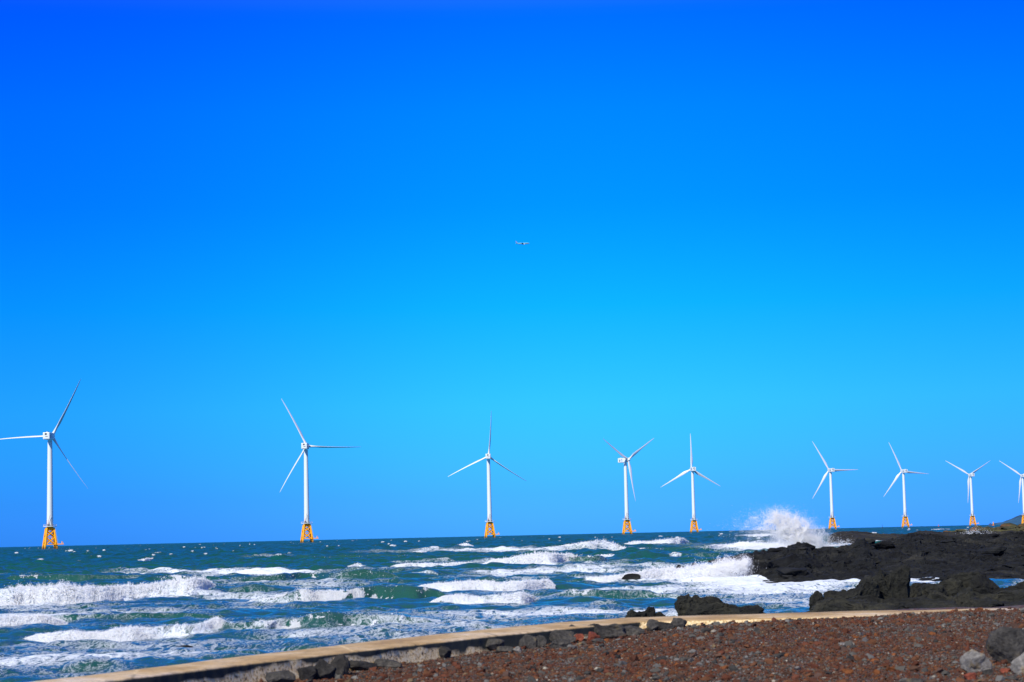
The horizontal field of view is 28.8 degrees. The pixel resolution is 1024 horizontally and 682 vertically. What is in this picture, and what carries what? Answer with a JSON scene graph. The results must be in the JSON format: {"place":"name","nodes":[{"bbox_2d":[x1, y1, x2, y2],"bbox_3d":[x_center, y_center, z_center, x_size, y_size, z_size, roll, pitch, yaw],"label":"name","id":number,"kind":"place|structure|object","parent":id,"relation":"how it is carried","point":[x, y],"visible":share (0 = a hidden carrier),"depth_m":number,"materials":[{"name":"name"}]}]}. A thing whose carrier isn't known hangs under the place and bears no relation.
{"place":"outdoors","nodes":[
{"label":"outdoors","id":0,"kind":"place"},
{"bbox_2d":[0,524,1023,681],"bbox_3d":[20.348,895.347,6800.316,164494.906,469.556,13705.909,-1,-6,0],"label":"sea","id":1,"kind":"structure","parent":0,"point":[225,567],"depth_m":117.60,"materials":[{"name":"liquid"}]},
{"bbox_2d":[2,379,86,548],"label":"wind turbine","id":2,"kind":"object","parent":1,"relation":"in","point":[49,436],"visible":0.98,"depth_m":1411.94,"materials":[{"name":"white paint"}]},
{"bbox_2d":[280,400,349,542],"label":"wind turbine","id":3,"kind":"object","parent":1,"relation":"in","point":[305,446],"visible":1,"depth_m":1654.03,"materials":[{"name":"paint"}]},
{"bbox_2d":[0,529,942,642],"bbox_3d":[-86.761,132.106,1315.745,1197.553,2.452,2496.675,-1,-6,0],"label":"surf foam","id":4,"kind":"object","parent":1,"relation":"on","point":[360,593],"visible":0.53,"depth_m":120.10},
{"bbox_2d":[451,424,525,537],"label":"wind turbine","id":5,"kind":"object","parent":1,"relation":"in","point":[489,521],"visible":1,"depth_m":1959.74,"materials":[{"name":"paint"}]},
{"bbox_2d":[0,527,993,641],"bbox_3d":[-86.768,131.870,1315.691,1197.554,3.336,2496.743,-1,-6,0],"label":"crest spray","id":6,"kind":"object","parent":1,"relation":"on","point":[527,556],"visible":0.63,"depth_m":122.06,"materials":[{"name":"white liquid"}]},
{"bbox_2d":[605,438,653,533],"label":"wind turbine","id":7,"kind":"object","parent":1,"relation":"in","point":[625,459],"visible":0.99,"depth_m":2144.47,"materials":[{"name":"paint"}]},
{"bbox_2d":[622,573,640,579],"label":"sea rock","id":8,"kind":"object","parent":1,"relation":"in","point":[631,576],"visible":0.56,"depth_m":134.90,"materials":[{"name":"black stone"}]},
{"bbox_2d":[625,606,665,617],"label":"lava outcrop","id":9,"kind":"object","parent":1,"relation":"on","point":[649,612],"visible":0.41,"depth_m":54.67,"materials":[{"name":"black stone"}]},
{"bbox_2d":[661,434,719,531],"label":"wind turbine","id":10,"kind":"object","parent":1,"relation":"in","point":[692,469],"visible":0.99,"depth_m":2520.56,"materials":[{"name":"paint"}]},
{"bbox_2d":[673,550,758,578],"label":"wave splash","id":11,"kind":"object","parent":1,"relation":"on","point":[735,567],"visible":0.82,"depth_m":131.86,"materials":[{"name":"white liquid"}]},
{"bbox_2d":[674,594,765,615],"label":"lava outcrop","id":12,"kind":"object","parent":1,"relation":"on","point":[687,605],"visible":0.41,"depth_m":53.68,"materials":[{"name":"black stone"}]},
{"bbox_2d":[703,501,843,551],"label":"wave splash","id":13,"kind":"object","parent":1,"relation":"on","point":[786,531],"visible":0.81,"depth_m":283.04,"materials":[{"name":"white liquid"}]},
{"bbox_2d":[812,441,857,528],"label":"wind turbine","id":14,"kind":"object","parent":1,"relation":"in","point":[831,517],"visible":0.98,"depth_m":2702.17,"materials":[{"name":"paint"}]},
{"bbox_2d":[830,537,851,545],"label":"wave splash","id":15,"kind":"object","parent":1,"relation":"on","point":[842,544],"visible":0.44,"depth_m":298.36,"materials":[{"name":"white liquid"}]},
{"bbox_2d":[708,531,1023,582],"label":"lava reef","id":16,"kind":"object","parent":1,"relation":"in","point":[943,557],"visible":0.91,"depth_m":140.79},
{"bbox_2d":[884,443,926,526],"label":"wind turbine","id":17,"kind":"object","parent":1,"relation":"in","point":[903,471],"visible":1,"depth_m":2834.52,"materials":[{"name":"paint"}]},
{"bbox_2d":[807,564,1023,611],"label":"lava outcrop","id":18,"kind":"object","parent":1,"relation":"on","point":[880,589],"visible":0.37,"depth_m":52.74,"materials":[{"name":"black stone"}]},
{"bbox_2d":[827,530,1020,543],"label":"lava ledge","id":19,"kind":"object","parent":1,"relation":"on","point":[852,535],"visible":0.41,"depth_m":387.45,"materials":[{"name":"black stone"}]},
{"bbox_2d":[946,461,987,525],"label":"wind turbine","id":20,"kind":"object","parent":1,"relation":"in","point":[969,481],"visible":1,"depth_m":3143.01,"materials":[{"name":"paint"}]},
{"bbox_2d":[943,523,1023,531],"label":"shore flat","id":21,"kind":"structure","parent":1,"relation":"on","point":[1009,527],"depth_m":515.62,"materials":[{"name":"brown stone"}]},
{"bbox_2d":[1000,461,1023,523],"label":"wind turbine","id":22,"kind":"object","parent":1,"relation":"in","point":[1022,479],"visible":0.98,"depth_m":3273.87,"materials":[{"name":"paint"}]},
{"bbox_2d":[0,0,1023,546],"label":"sky","id":23,"kind":"structure","parent":0,"point":[757,231],"materials":[{"name":"blue"}]},
{"bbox_2d":[260,605,1023,681],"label":"ground","id":24,"kind":"structure","parent":0,"point":[946,608],"depth_m":27.03,"materials":[{"name":"brown gravel"}]},
{"bbox_2d":[265,670,295,681],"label":"boulder","id":25,"kind":"object","parent":24,"relation":"on","point":[282,676],"visible":1,"depth_m":23.68,"materials":[{"name":"grey stone"}]},
{"bbox_2d":[297,666,315,680],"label":"boulder","id":26,"kind":"object","parent":24,"relation":"on","point":[307,672],"visible":0.92,"depth_m":24.61,"materials":[{"name":"grey stone"}]},
{"bbox_2d":[313,659,336,679],"bbox_3d":[-2.358,4.115,24.843,0.339,0.298,0.256,-1,-6,0],"label":"boulder","id":27,"kind":"object","parent":24,"relation":"on","point":[324,669],"visible":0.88,"depth_m":24.77,"materials":[{"name":"grey stone"}]},
{"bbox_2d":[330,654,350,675],"bbox_3d":[-2.214,4.214,25.684,0.261,0.342,0.190,-1,-6,0],"label":"boulder","id":28,"kind":"object","parent":24,"relation":"on","point":[340,663],"visible":0.71,"depth_m":25.64,"materials":[{"name":"grey stone"}]},
{"bbox_2d":[349,660,377,670],"bbox_3d":[-1.994,4.297,26.276,0.414,0.182,0.260,2,-7,-33],"label":"boulder","id":29,"kind":"object","parent":24,"relation":"on","point":[360,665],"visible":0.84,"depth_m":26.18,"materials":[{"name":"grey stone"}]},
{"bbox_2d":[374,659,401,667],"bbox_3d":[-1.662,4.328,26.714,0.390,0.146,0.298,-1,-6,0],"label":"boulder","id":30,"kind":"object","parent":24,"relation":"on","point":[386,663],"visible":0.94,"depth_m":26.60,"materials":[{"name":"grey stone"}]},
{"bbox_2d":[439,646,451,657],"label":"boulder","id":31,"kind":"object","parent":24,"relation":"on","point":[445,652],"visible":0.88,"depth_m":28.23,"materials":[{"name":"grey stone"}]},
{"bbox_2d":[486,638,504,650],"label":"boulder","id":32,"kind":"object","parent":24,"relation":"on","point":[493,644],"visible":0.74,"depth_m":29.37,"materials":[{"name":"grey stone"}]},
{"bbox_2d":[495,646,513,652],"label":"boulder","id":33,"kind":"object","parent":24,"relation":"on","point":[499,649],"visible":0.94,"depth_m":29.08,"materials":[{"name":"grey stone"}]},
{"bbox_2d":[513,646,521,651],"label":"stone","id":34,"kind":"object","parent":24,"relation":"on","point":[517,649],"visible":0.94,"depth_m":29.04,"materials":[{"name":"white stone"}]},
{"bbox_2d":[33,608,1013,681],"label":"seawall","id":35,"kind":"object","parent":24,"relation":"on","point":[254,668],"visible":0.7,"depth_m":27.50,"materials":[{"name":"concrete"}]},
{"bbox_2d":[519,634,537,648],"bbox_3d":[0.237,4.522,29.774,0.298,0.276,0.191,0,-6,-14],"label":"boulder","id":36,"kind":"object","parent":24,"relation":"on","point":[529,641],"visible":0.78,"depth_m":29.70,"materials":[{"name":"grey stone"}]},
{"bbox_2d":[536,635,547,647],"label":"boulder","id":37,"kind":"object","parent":24,"relation":"on","point":[542,641],"visible":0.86,"depth_m":29.75,"materials":[{"name":"grey stone"}]},
{"bbox_2d":[548,639,571,647],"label":"boulder","id":38,"kind":"object","parent":24,"relation":"on","point":[558,643],"visible":0.85,"depth_m":29.28,"materials":[{"name":"grey stone"}]},
{"bbox_2d":[549,630,575,641],"bbox_3d":[0.782,4.571,30.689,0.418,0.242,0.279,-1,-6,0],"label":"boulder","id":39,"kind":"object","parent":24,"relation":"on","point":[560,634],"visible":0.73,"depth_m":30.63,"materials":[{"name":"grey stone"}]},
{"bbox_2d":[574,634,583,640],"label":"stone","id":40,"kind":"object","parent":24,"relation":"on","point":[579,637],"visible":0.89,"depth_m":30.88,"materials":[{"name":"red stone"}]},
{"bbox_2d":[587,631,599,640],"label":"boulder","id":41,"kind":"object","parent":24,"relation":"on","point":[592,635],"visible":0.59,"depth_m":30.89,"materials":[{"name":"red stone"}]},
{"bbox_2d":[590,623,605,634],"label":"boulder","id":42,"kind":"object","parent":24,"relation":"on","point":[598,628],"visible":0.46,"depth_m":32.06,"materials":[{"name":"grey stone"}]},
{"bbox_2d":[590,638,605,643],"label":"boulder","id":43,"kind":"object","parent":24,"relation":"on","point":[597,639],"visible":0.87,"depth_m":29.98,"materials":[{"name":"grey stone"}]},
{"bbox_2d":[598,623,625,638],"bbox_3d":[1.590,4.578,31.322,0.422,0.265,0.308,-3,-6,12],"label":"boulder","id":44,"kind":"object","parent":24,"relation":"on","point":[614,630],"visible":0.97,"depth_m":31.20,"materials":[{"name":"grey stone"}]},
{"bbox_2d":[624,625,644,635],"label":"boulder","id":45,"kind":"object","parent":24,"relation":"on","point":[631,630],"visible":0.67,"depth_m":31.80,"materials":[{"name":"grey stone"}]},
{"bbox_2d":[646,619,658,630],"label":"boulder","id":46,"kind":"object","parent":24,"relation":"on","point":[651,625],"visible":0.91,"depth_m":32.42,"materials":[{"name":"grey stone"}]},
{"bbox_2d":[655,656,665,659],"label":"boulder","id":47,"kind":"object","parent":24,"relation":"on","point":[661,657],"visible":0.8,"depth_m":25.45,"materials":[{"name":"grey stone"}]},
{"bbox_2d":[655,622,673,630],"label":"boulder","id":48,"kind":"object","parent":24,"relation":"on","point":[663,625],"visible":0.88,"depth_m":32.44,"materials":[{"name":"grey stone"}]},
{"bbox_2d":[671,618,686,627],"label":"boulder","id":49,"kind":"object","parent":24,"relation":"on","point":[678,622],"visible":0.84,"depth_m":32.66,"materials":[{"name":"grey stone"}]},
{"bbox_2d":[900,678,923,681],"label":"boulder","id":50,"kind":"object","parent":24,"relation":"on","point":[914,680],"visible":1,"depth_m":20.73,"materials":[{"name":"grey stone"}]},
{"bbox_2d":[964,672,976,679],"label":"boulder","id":51,"kind":"object","parent":24,"relation":"on","point":[969,676],"visible":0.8,"depth_m":21.11,"materials":[{"name":"red stone"}]},
{"bbox_2d":[960,649,991,671],"bbox_3d":[5.162,3.598,22.188,0.339,0.324,0.271,-1,-6,0],"label":"boulder","id":52,"kind":"object","parent":24,"relation":"on","point":[971,660],"visible":0.81,"depth_m":22.10,"materials":[{"name":"white stone"}]},
{"bbox_2d":[982,669,992,674],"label":"boulder","id":53,"kind":"object","parent":24,"relation":"on","point":[988,671],"visible":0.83,"depth_m":21.78,"materials":[{"name":"grey stone"}]},
{"bbox_2d":[985,627,1023,663],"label":"boulder","id":54,"kind":"object","parent":24,"relation":"on","point":[1004,643],"visible":0.83,"depth_m":22.84,"materials":[{"name":"grey stone"}]},
{"bbox_2d":[1000,668,1010,673],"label":"boulder","id":55,"kind":"object","parent":24,"relation":"on","point":[1003,670],"visible":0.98,"depth_m":21.95,"materials":[{"name":"red stone"}]},
{"bbox_2d":[1004,676,1018,679],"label":"boulder","id":56,"kind":"object","parent":24,"relation":"on","point":[1010,677],"visible":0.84,"depth_m":20.85,"materials":[{"name":"grey stone"}]},
{"bbox_2d":[1010,652,1023,674],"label":"boulder","id":57,"kind":"object","parent":24,"relation":"on","point":[1017,665],"visible":0.89,"depth_m":21.82,"materials":[{"name":"grey stone"}]},
{"bbox_2d":[992,514,1023,524],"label":"hills","id":58,"kind":"structure","parent":0,"point":[1016,520],"depth_m":5193.07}
]}

